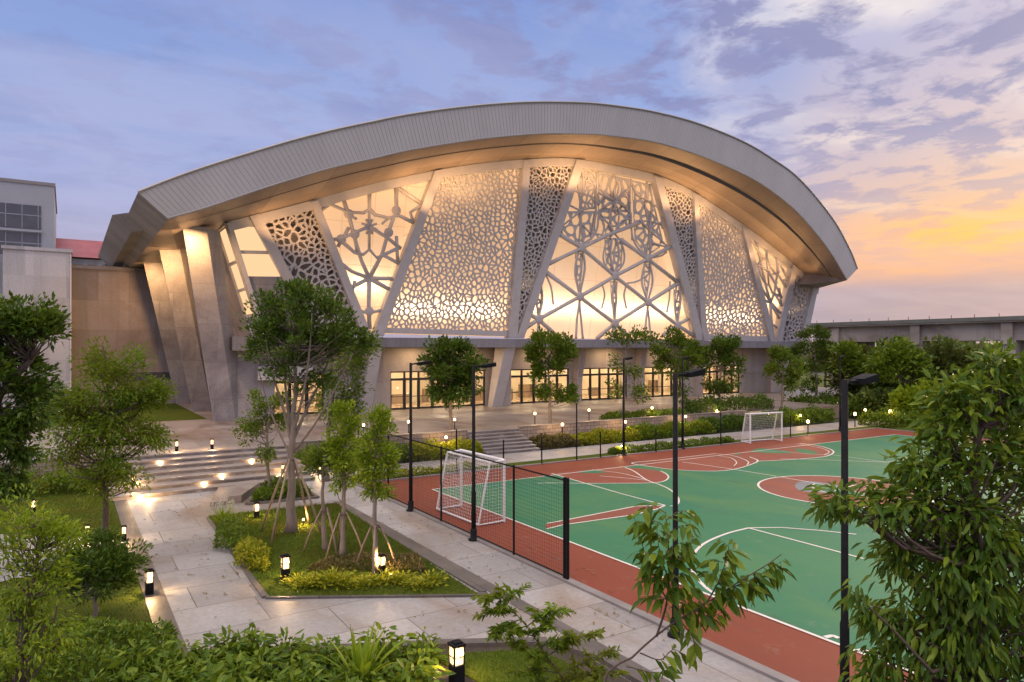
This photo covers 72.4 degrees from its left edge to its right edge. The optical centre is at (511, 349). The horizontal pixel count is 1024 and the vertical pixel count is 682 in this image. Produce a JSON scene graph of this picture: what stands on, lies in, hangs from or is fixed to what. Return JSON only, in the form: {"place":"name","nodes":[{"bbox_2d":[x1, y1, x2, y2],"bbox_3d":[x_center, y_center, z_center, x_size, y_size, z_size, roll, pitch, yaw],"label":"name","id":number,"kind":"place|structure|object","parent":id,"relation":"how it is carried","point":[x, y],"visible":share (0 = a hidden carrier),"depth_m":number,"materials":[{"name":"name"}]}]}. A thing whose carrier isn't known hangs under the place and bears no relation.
{"place":"outdoors","nodes":[
{"label":"outdoors","id":0,"kind":"place"},
{"bbox_2d":[32,403,205,426],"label":"lawn","id":1,"kind":"structure","parent":0,"point":[173,412],"depth_m":49.62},
{"bbox_2d":[0,486,612,681],"bbox_3d":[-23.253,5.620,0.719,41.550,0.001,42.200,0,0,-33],"label":"lawn","id":2,"kind":"structure","parent":0,"point":[117,607],"depth_m":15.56,"materials":[{"name":"plant"}]},
{"bbox_2d":[0,290,74,505],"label":"broadleaf tree","id":3,"kind":"object","parent":2,"relation":"on","point":[41,324],"visible":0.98,"depth_m":13.38,"materials":[{"name":"green plant"}]},
{"bbox_2d":[0,482,94,681],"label":"feathery tree","id":4,"kind":"object","parent":2,"relation":"on","point":[45,535],"visible":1,"depth_m":8.15,"materials":[{"name":"green plant"}]},
{"bbox_2d":[0,455,97,488],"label":"stone wall","id":5,"kind":"structure","parent":2,"relation":"on","point":[40,466],"depth_m":28.32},
{"bbox_2d":[19,465,96,496],"bbox_3d":[-21.133,5.105,25.734,10.286,1.266,2.026,0,0,-33],"label":"shrub row","id":6,"kind":"object","parent":2,"relation":"on","point":[43,481],"visible":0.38,"depth_m":27.33,"materials":[{"name":"green plant"}]},
{"bbox_2d":[0,609,179,681],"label":"shrub row","id":7,"kind":"object","parent":2,"relation":"on","point":[124,629],"visible":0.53,"depth_m":12.21,"materials":[{"name":"green plant"}]},
{"bbox_2d":[29,526,154,622],"bbox_3d":[-8.599,4.657,14.322,2.274,2.014,1.950,0,0,-33],"label":"round bush","id":8,"kind":"object","parent":2,"relation":"on","point":[112,562],"visible":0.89,"depth_m":14.16,"materials":[{"name":"green plant"}]},
{"bbox_2d":[28,336,179,545],"bbox_3d":[-10.733,2.631,18.417,3.603,6.048,2.817,0,0,-33],"label":"feathery tree","id":9,"kind":"object","parent":2,"relation":"on","point":[75,407],"visible":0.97,"depth_m":18.33,"materials":[{"name":"green plant"}]},
{"bbox_2d":[209,504,477,595],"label":"lawn","id":10,"kind":"structure","parent":0,"point":[339,591],"depth_m":17.30,"materials":[{"name":"plant"}]},
{"bbox_2d":[212,514,249,552],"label":"bush","id":11,"kind":"object","parent":10,"relation":"on","point":[226,522],"visible":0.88,"depth_m":19.97,"materials":[{"name":"green plant"}]},
{"bbox_2d":[232,534,272,572],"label":"bush","id":12,"kind":"object","parent":10,"relation":"on","point":[240,548],"visible":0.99,"depth_m":17.93,"materials":[{"name":"green plant"}]},
{"bbox_2d":[260,457,320,542],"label":"stakes","id":13,"kind":"object","parent":10,"relation":"on","point":[280,497],"visible":0.84,"depth_m":20.60,"materials":[{"name":"brown wood"}]},
{"bbox_2d":[237,274,383,533],"bbox_3d":[-6.004,1.640,20.619,4.086,7.708,2.451,0,0,23],"label":"broadleaf tree","id":14,"kind":"object","parent":10,"relation":"on","point":[333,340],"visible":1,"depth_m":20.52,"materials":[{"name":"green plant"}]},
{"bbox_2d":[298,436,342,550],"bbox_3d":[-5.108,3.900,18.876,1.259,3.200,1.130,0,0,-33],"label":"young tree","id":15,"kind":"object","parent":10,"relation":"on","point":[317,463],"visible":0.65,"depth_m":18.86,"materials":[{"name":"green plant"}]},
{"bbox_2d":[319,398,367,554],"bbox_3d":[-4.443,3.388,18.485,1.234,4.214,1.119,0,0,-33],"label":"young tree","id":16,"kind":"object","parent":10,"relation":"on","point":[344,436],"visible":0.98,"depth_m":18.42,"materials":[{"name":"green plant"}]},
{"bbox_2d":[307,551,426,571],"bbox_3d":[-3.580,5.365,17.768,3.010,0.416,1.217,0,0,-1],"label":"shrub row","id":17,"kind":"object","parent":10,"relation":"on","point":[414,557],"visible":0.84,"depth_m":17.52,"materials":[{"name":"green plant"}]},
{"bbox_2d":[349,401,402,572],"bbox_3d":[-3.341,3.374,17.199,1.364,4.240,1.294,0,0,-33],"label":"young tree","id":18,"kind":"object","parent":10,"relation":"on","point":[375,473],"visible":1,"depth_m":17.11,"materials":[{"name":"green plant"}]},
{"bbox_2d":[64,646,629,681],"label":"planting soil","id":19,"kind":"structure","parent":0,"point":[565,658],"depth_m":12.65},
{"bbox_2d":[100,639,176,681],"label":"leafy plant","id":20,"kind":"object","parent":19,"relation":"on","point":[121,660],"visible":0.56,"depth_m":11.52,"materials":[{"name":"green plant"}]},
{"bbox_2d":[199,624,253,665],"bbox_3d":[-4.921,5.259,12.211,1.076,0.888,0.977,0,0,-44],"label":"leafy plant","id":21,"kind":"object","parent":19,"relation":"on","point":[227,645],"visible":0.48,"depth_m":12.18,"materials":[{"name":"green plant"}]},
{"bbox_2d":[206,652,261,681],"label":"leafy plant","id":22,"kind":"object","parent":19,"relation":"on","point":[233,673],"visible":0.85,"depth_m":11.09,"materials":[{"name":"green plant"}]},
{"bbox_2d":[219,622,265,664],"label":"leafy plant","id":23,"kind":"object","parent":19,"relation":"on","point":[248,636],"visible":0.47,"depth_m":12.36,"materials":[{"name":"green plant"}]},
{"bbox_2d":[234,646,290,681],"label":"leafy plant","id":24,"kind":"object","parent":19,"relation":"on","point":[266,666],"visible":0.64,"depth_m":11.59,"materials":[{"name":"green plant"}]},
{"bbox_2d":[261,627,306,667],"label":"leafy plant","id":25,"kind":"object","parent":19,"relation":"on","point":[285,644],"visible":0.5,"depth_m":12.33,"materials":[{"name":"green plant"}]},
{"bbox_2d":[279,650,333,681],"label":"leafy plant","id":26,"kind":"object","parent":19,"relation":"on","point":[303,662],"visible":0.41,"depth_m":11.60,"materials":[{"name":"green plant"}]},
{"bbox_2d":[297,633,351,668],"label":"leafy plant","id":27,"kind":"object","parent":19,"relation":"on","point":[307,647],"visible":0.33,"depth_m":12.10,"materials":[{"name":"green plant"}]},
{"bbox_2d":[303,639,351,681],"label":"leafy plant","id":28,"kind":"object","parent":19,"relation":"on","point":[319,658],"visible":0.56,"depth_m":11.73,"materials":[{"name":"green plant"}]},
{"bbox_2d":[320,622,407,679],"bbox_3d":[-2.335,5.047,11.451,1.412,1.136,1.258,0,0,22],"label":"spiky plant","id":29,"kind":"object","parent":19,"relation":"on","point":[362,657],"visible":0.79,"depth_m":11.47,"materials":[{"name":"green plant"}]},
{"bbox_2d":[354,621,419,663],"bbox_3d":[-2.201,5.220,12.420,1.263,0.840,0.986,0,0,-21],"label":"leafy plant","id":30,"kind":"object","parent":19,"relation":"on","point":[393,642],"visible":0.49,"depth_m":12.35,"materials":[{"name":"green plant"}]},
{"bbox_2d":[378,658,440,681],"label":"leafy plant","id":31,"kind":"object","parent":19,"relation":"on","point":[399,677],"visible":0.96,"depth_m":11.01,"materials":[{"name":"green plant"}]},
{"bbox_2d":[178,637,655,681],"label":"path border","id":32,"kind":"object","parent":19,"relation":"on","point":[634,676],"visible":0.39,"depth_m":13.04,"materials":[{"name":"stone"}]},
{"bbox_2d":[388,642,455,681],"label":"leafy plant","id":33,"kind":"object","parent":19,"relation":"on","point":[428,665],"visible":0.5,"depth_m":11.67,"materials":[{"name":"green plant"}]},
{"bbox_2d":[399,626,447,665],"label":"leafy plant","id":34,"kind":"object","parent":19,"relation":"on","point":[431,645],"visible":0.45,"depth_m":12.34,"materials":[{"name":"green plant"}]},
{"bbox_2d":[447,639,465,681],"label":"lantern bollard","id":35,"kind":"object","parent":19,"relation":"on","point":[457,667],"visible":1,"depth_m":11.66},
{"bbox_2d":[470,582,629,681],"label":"feathery sapling","id":36,"kind":"object","parent":19,"relation":"on","point":[566,641],"visible":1,"depth_m":7.95,"materials":[{"name":"green plant"}]},
{"bbox_2d":[604,502,796,681],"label":"sapling","id":37,"kind":"object","parent":19,"relation":"on","point":[729,595],"visible":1,"depth_m":5.16,"materials":[{"name":"green plant"}]},
{"bbox_2d":[800,336,1023,681],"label":"drooping tree","id":38,"kind":"object","parent":19,"relation":"on","point":[960,629],"visible":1,"depth_m":6.09,"materials":[{"name":"green plant"}]},
{"bbox_2d":[117,466,776,681],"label":"path","id":39,"kind":"structure","parent":0,"point":[195,619],"depth_m":15.50,"materials":[{"name":"stone"}]},
{"bbox_2d":[114,500,187,650],"bbox_3d":[-10.199,5.609,19.173,0.420,0.042,16.100,0,0,-33],"label":"path border","id":40,"kind":"object","parent":39,"relation":"on","point":[157,604],"visible":0.39,"depth_m":16.87,"materials":[{"name":"stone"}]},
{"bbox_2d":[100,443,315,500],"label":"stone stairs","id":41,"kind":"structure","parent":39,"relation":"on","point":[181,472],"depth_m":29.76,"materials":[{"name":"stone"}]},
{"bbox_2d":[229,480,259,503],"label":"ramp slab","id":42,"kind":"structure","parent":39,"relation":"on","point":[241,491],"depth_m":26.63,"materials":[{"name":"stone"}]},
{"bbox_2d":[245,491,318,504],"bbox_3d":[-9.107,5.573,26.864,2.633,0.114,2.839,0,0,-33],"label":"planter border","id":43,"kind":"object","parent":39,"relation":"on","point":[315,496],"visible":0.44,"depth_m":25.75,"materials":[{"name":"stone"}]},
{"bbox_2d":[251,492,313,501],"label":"planting soil","id":44,"kind":"structure","parent":43,"relation":"in","point":[256,500],"depth_m":26.14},
{"bbox_2d":[231,387,298,487],"bbox_3d":[-9.532,3.515,26.947,2.356,4.162,1.814,0,0,21],"label":"young tree","id":45,"kind":"object","parent":44,"relation":"on","point":[256,426],"visible":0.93,"depth_m":26.84,"materials":[{"name":"green plant"}]},
{"bbox_2d":[251,475,312,500],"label":"shrub row","id":46,"kind":"object","parent":44,"relation":"on","point":[257,493],"visible":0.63,"depth_m":26.21,"materials":[{"name":"green plant"}]},
{"bbox_2d":[206,517,487,598],"bbox_3d":[-6.287,5.591,18.378,12.160,0.078,3.341,0,0,38],"label":"planter border","id":47,"kind":"object","parent":39,"relation":"on","point":[261,591],"visible":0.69,"depth_m":15.81,"materials":[{"name":"stone"}]},
{"bbox_2d":[311,330,384,481],"bbox_3d":[-7.002,2.392,29.955,3.110,6.559,2.277,0,0,7],"label":"broadleaf tree","id":48,"kind":"object","parent":39,"relation":"on","point":[355,362],"visible":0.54,"depth_m":29.72,"materials":[{"name":"green plant"}]},
{"bbox_2d":[346,508,486,591],"bbox_3d":[-5.260,5.593,19.781,4.195,0.073,11.120,0,0,-33],"label":"planter border","id":49,"kind":"object","parent":39,"relation":"on","point":[462,578],"visible":0.39,"depth_m":18.03,"materials":[{"name":"stone"}]},
{"bbox_2d":[406,360,430,511],"bbox_3d":[-3.290,2.985,24.464,0.860,5.210,0.320,0,0,-33],"label":"light pole","id":50,"kind":"object","parent":39,"relation":"on","point":[410,505],"visible":0.99,"depth_m":24.28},
{"bbox_2d":[468,362,495,540],"bbox_3d":[-0.899,2.985,20.711,0.860,5.210,0.320,0,0,-33],"label":"light pole","id":51,"kind":"object","parent":39,"relation":"on","point":[473,533],"visible":1,"depth_m":20.52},
{"bbox_2d":[333,501,670,681],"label":"path border","id":52,"kind":"object","parent":39,"relation":"on","point":[479,581],"visible":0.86,"depth_m":16.88,"materials":[{"name":"stone"}]},
{"bbox_2d":[667,368,704,638],"bbox_3d":[3.422,2.985,13.835,0.860,5.210,0.320,0,0,-33],"label":"light pole","id":53,"kind":"object","parent":39,"relation":"on","point":[695,372],"visible":0.5,"depth_m":13.65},
{"bbox_2d":[840,373,878,681],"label":"light pole","id":54,"kind":"object","parent":39,"relation":"on","point":[862,379],"visible":0.91,"depth_m":10.67,"materials":[{"name":"metal"}]},
{"bbox_2d":[0,386,938,468],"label":"plaza","id":55,"kind":"structure","parent":0,"point":[197,434],"depth_m":46.15,"materials":[{"name":"stone"}]},
{"bbox_2d":[0,177,56,253],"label":"grey office tower","id":56,"kind":"structure","parent":55,"relation":"on","point":[28,210],"depth_m":65.79,"materials":[{"name":"concrete"}]},
{"bbox_2d":[0,202,40,228],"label":"window","id":57,"kind":"structure","parent":56,"relation":"in","point":[11,215],"depth_m":65.49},
{"bbox_2d":[0,231,40,253],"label":"window","id":58,"kind":"structure","parent":56,"relation":"in","point":[12,238],"depth_m":65.44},
{"bbox_2d":[0,245,71,409],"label":"white annex","id":59,"kind":"object","parent":55,"relation":"on","point":[28,271],"visible":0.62,"depth_m":53.30,"materials":[{"name":"concrete"}]},
{"bbox_2d":[56,238,126,266],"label":"red roofed building","id":60,"kind":"structure","parent":55,"relation":"on","point":[85,252],"depth_m":78.47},
{"bbox_2d":[71,264,175,405],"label":"annex building","id":61,"kind":"structure","parent":55,"relation":"on","point":[114,306],"depth_m":57.47,"materials":[{"name":"concrete"}]},
{"bbox_2d":[416,334,489,429],"bbox_3d":[-3.387,2.222,40.207,4.356,6.271,3.434,0,0,-1],"label":"plaza tree","id":62,"kind":"object","parent":55,"relation":"on","point":[450,372],"visible":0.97,"depth_m":39.94,"materials":[{"name":"green plant"}]},
{"bbox_2d":[98,101,857,420],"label":"sports hall","id":63,"kind":"structure","parent":55,"relation":"on","point":[580,221],"depth_m":53.77,"materials":[{"name":"metal"}]},
{"bbox_2d":[217,222,253,317],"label":"window frame","id":64,"kind":"structure","parent":63,"relation":"in","point":[235,261],"depth_m":46.24,"materials":[{"name":"metal"}]},
{"bbox_2d":[234,227,266,250],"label":"window","id":65,"kind":"structure","parent":63,"relation":"in","point":[248,238],"depth_m":44.20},
{"bbox_2d":[242,254,279,275],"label":"window","id":66,"kind":"structure","parent":63,"relation":"in","point":[255,264],"depth_m":44.85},
{"bbox_2d":[521,326,581,423],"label":"plaza tree","id":67,"kind":"object","parent":55,"relation":"on","point":[563,352],"visible":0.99,"depth_m":42.68,"materials":[{"name":"green plant"}]},
{"bbox_2d":[604,324,653,413],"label":"plaza tree","id":68,"kind":"object","parent":55,"relation":"on","point":[636,334],"visible":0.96,"depth_m":46.02,"materials":[{"name":"green plant"}]},
{"bbox_2d":[598,407,688,419],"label":"shrub row","id":69,"kind":"object","parent":55,"relation":"on","point":[628,414],"visible":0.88,"depth_m":46.67,"materials":[{"name":"green plant"}]},
{"bbox_2d":[647,325,708,403],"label":"plaza tree","id":70,"kind":"object","parent":55,"relation":"on","point":[693,348],"visible":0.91,"depth_m":50.87,"materials":[{"name":"green plant"}]},
{"bbox_2d":[696,333,749,410],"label":"plaza tree","id":71,"kind":"object","parent":55,"relation":"on","point":[724,347],"visible":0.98,"depth_m":52.77,"materials":[{"name":"green plant"}]},
{"bbox_2d":[679,391,774,413],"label":"shrub row","id":72,"kind":"object","parent":55,"relation":"on","point":[697,406],"visible":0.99,"depth_m":51.79,"materials":[{"name":"green plant"}]},
{"bbox_2d":[761,343,810,407],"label":"plaza tree","id":73,"kind":"object","parent":55,"relation":"on","point":[779,354],"visible":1,"depth_m":54.91,"materials":[{"name":"green plant"}]},
{"bbox_2d":[787,324,840,396],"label":"plaza tree","id":74,"kind":"object","parent":55,"relation":"on","point":[802,346],"visible":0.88,"depth_m":63.69,"materials":[{"name":"green plant"}]},
{"bbox_2d":[826,338,873,379],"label":"garden tree","id":75,"kind":"object","parent":55,"relation":"on","point":[853,361],"visible":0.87,"depth_m":61.43,"materials":[{"name":"green plant"}]},
{"bbox_2d":[0,0,1023,346],"label":"sky","id":76,"kind":"structure","parent":0,"point":[904,119],"materials":[{"name":"blue"}]},
{"bbox_2d":[430,649,606,681],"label":"lawn","id":77,"kind":"structure","parent":0,"point":[470,658],"depth_m":12.30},
{"bbox_2d":[330,420,901,475],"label":"path","id":78,"kind":"structure","parent":0,"point":[546,454],"depth_m":39.65,"materials":[{"name":"stone"}]},
{"bbox_2d":[467,427,539,454],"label":"stone stairs","id":79,"kind":"structure","parent":78,"relation":"on","point":[514,439],"depth_m":38.95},
{"bbox_2d":[329,371,910,469],"bbox_3d":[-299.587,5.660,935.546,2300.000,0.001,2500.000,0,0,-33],"label":"ground","id":80,"kind":"structure","parent":0,"point":[702,433],"depth_m":46.70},
{"bbox_2d":[287,429,467,464],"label":"stone wall","id":81,"kind":"structure","parent":80,"relation":"on","point":[423,436],"depth_m":37.28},
{"bbox_2d":[400,436,483,461],"bbox_3d":[-3.688,5.158,36.595,4.309,1.245,2.057,0,0,-33],"label":"hedge","id":82,"kind":"object","parent":80,"relation":"on","point":[465,444],"visible":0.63,"depth_m":36.33,"materials":[{"name":"green plant"}]},
{"bbox_2d":[528,432,580,449],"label":"hedge","id":83,"kind":"object","parent":80,"relation":"on","point":[560,438],"visible":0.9,"depth_m":40.16,"materials":[{"name":"green plant"}]},
{"bbox_2d":[356,483,799,681],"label":"kerb","id":84,"kind":"structure","parent":80,"relation":"on","point":[766,671],"depth_m":15.11,"materials":[{"name":"concrete"}]},
{"bbox_2d":[358,426,568,579],"bbox_3d":[-2.517,4.350,22.971,0.075,2.500,14.412,0,0,-33],"label":"fence","id":85,"kind":"object","parent":84,"relation":"on","point":[565,545],"visible":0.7,"depth_m":19.73,"materials":[{"name":"black metal"}]},
{"bbox_2d":[566,426,642,445],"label":"hedge","id":86,"kind":"object","parent":80,"relation":"on","point":[592,436],"visible":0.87,"depth_m":42.18,"materials":[{"name":"green plant"}]},
{"bbox_2d":[360,428,875,482],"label":"kerb","id":87,"kind":"structure","parent":80,"relation":"on","point":[617,455],"depth_m":36.43,"materials":[{"name":"concrete"}]},
{"bbox_2d":[517,410,746,439],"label":"stone wall","id":88,"kind":"structure","parent":80,"relation":"on","point":[527,431],"depth_m":44.00,"materials":[{"name":"stone"}]},
{"bbox_2d":[627,418,716,440],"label":"hedge","id":89,"kind":"object","parent":80,"relation":"on","point":[645,430],"visible":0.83,"depth_m":45.02,"materials":[{"name":"green plant"}]},
{"bbox_2d":[699,409,780,432],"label":"hedge","id":90,"kind":"object","parent":80,"relation":"on","point":[730,421],"visible":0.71,"depth_m":48.83,"materials":[{"name":"green plant"}]},
{"bbox_2d":[762,403,835,426],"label":"hedge","id":91,"kind":"object","parent":80,"relation":"on","point":[818,414],"visible":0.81,"depth_m":52.95,"materials":[{"name":"green plant"}]},
{"bbox_2d":[848,385,898,414],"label":"shrub","id":92,"kind":"object","parent":80,"relation":"on","point":[874,399],"visible":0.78,"depth_m":57.36,"materials":[{"name":"green plant"}]},
{"bbox_2d":[787,341,999,371],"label":"wood","id":93,"kind":"object","parent":80,"relation":"on","point":[971,345],"visible":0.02,"depth_m":162.57,"materials":[{"name":"green plant"}]},
{"bbox_2d":[863,335,940,385],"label":"garden tree","id":94,"kind":"object","parent":80,"relation":"on","point":[898,357],"visible":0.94,"depth_m":57.36,"materials":[{"name":"green plant"}]},
{"bbox_2d":[350,425,901,482],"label":"lawn","id":95,"kind":"structure","parent":0,"point":[607,454],"depth_m":37.37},
{"bbox_2d":[606,436,735,454],"bbox_3d":[9.308,5.406,39.928,9.647,0.672,0.924,0,0,-33],"label":"hedge","id":96,"kind":"object","parent":95,"relation":"on","point":[629,448],"visible":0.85,"depth_m":39.40,"materials":[{"name":"green plant"}]},
{"bbox_2d":[364,428,1020,681],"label":"court margin","id":97,"kind":"object","parent":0,"point":[795,654],"visible":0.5,"depth_m":18.22,"materials":[{"name":"red rubber"}]},
{"bbox_2d":[436,449,505,525],"bbox_3d":[-1.433,4.560,23.552,1.064,2.048,2.846,0,0,-34],"label":"goal","id":98,"kind":"object","parent":97,"relation":"on","point":[498,459],"visible":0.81,"depth_m":23.21,"materials":[{"name":"white metal"}]},
{"bbox_2d":[741,412,782,443],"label":"goal","id":99,"kind":"object","parent":97,"relation":"on","point":[769,413],"visible":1,"depth_m":42.67,"materials":[{"name":"white metal"}]},
{"bbox_2d":[434,435,1023,681],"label":"court surface","id":100,"kind":"object","parent":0,"point":[719,502],"visible":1,"depth_m":22.62,"materials":[{"name":"rubber"}]},
{"bbox_2d":[432,434,983,672],"bbox_3d":[19.232,5.578,24.097,33.734,0.003,32.080,0,0,-33],"label":"court marking","id":101,"kind":"object","parent":100,"relation":"on","point":[710,590],"visible":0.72,"depth_m":23.13,"materials":[{"name":"paint"}]},
{"bbox_2d":[545,443,915,527],"bbox_3d":[10.274,5.582,30.038,24.248,0.003,13.039,0,0,-33],"label":"court marking","id":102,"kind":"object","parent":100,"relation":"on","point":[784,487],"visible":0.62,"depth_m":31.31,"materials":[{"name":"red paint"}]},
{"bbox_2d":[785,374,1023,409],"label":"lawn","id":103,"kind":"structure","parent":0,"point":[820,384],"depth_m":123.89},
{"bbox_2d":[823,353,866,398],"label":"garden tree","id":104,"kind":"object","parent":103,"relation":"on","point":[851,387],"visible":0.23,"depth_m":63.65,"materials":[{"name":"green plant"}]},
{"bbox_2d":[780,389,929,417],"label":"shrub row","id":105,"kind":"object","parent":103,"relation":"on","point":[826,397],"visible":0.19,"depth_m":60.16,"materials":[{"name":"green plant"}]},
{"bbox_2d":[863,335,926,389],"bbox_3d":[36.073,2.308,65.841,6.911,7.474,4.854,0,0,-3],"label":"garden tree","id":106,"kind":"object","parent":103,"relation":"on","point":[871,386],"visible":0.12,"depth_m":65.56,"materials":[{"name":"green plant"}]},
{"bbox_2d":[810,313,1023,387],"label":"elevated road","id":107,"kind":"structure","parent":103,"relation":"on","point":[917,331],"depth_m":81.23,"materials":[{"name":"concrete"}]},
{"bbox_2d":[910,333,978,384],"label":"garden tree","id":108,"kind":"object","parent":103,"relation":"on","point":[948,354],"visible":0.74,"depth_m":59.18,"materials":[{"name":"green plant"}]},
{"bbox_2d":[883,411,1021,438],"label":"lawn","id":109,"kind":"structure","parent":0,"point":[902,427],"depth_m":49.99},
{"bbox_2d":[856,405,924,427],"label":"shrub row","id":110,"kind":"object","parent":109,"relation":"on","point":[896,417],"visible":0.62,"depth_m":51.28,"materials":[{"name":"green plant"}]},
{"bbox_2d":[884,379,940,422],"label":"shrub","id":111,"kind":"object","parent":109,"relation":"on","point":[902,397],"visible":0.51,"depth_m":53.63,"materials":[{"name":"green plant"}]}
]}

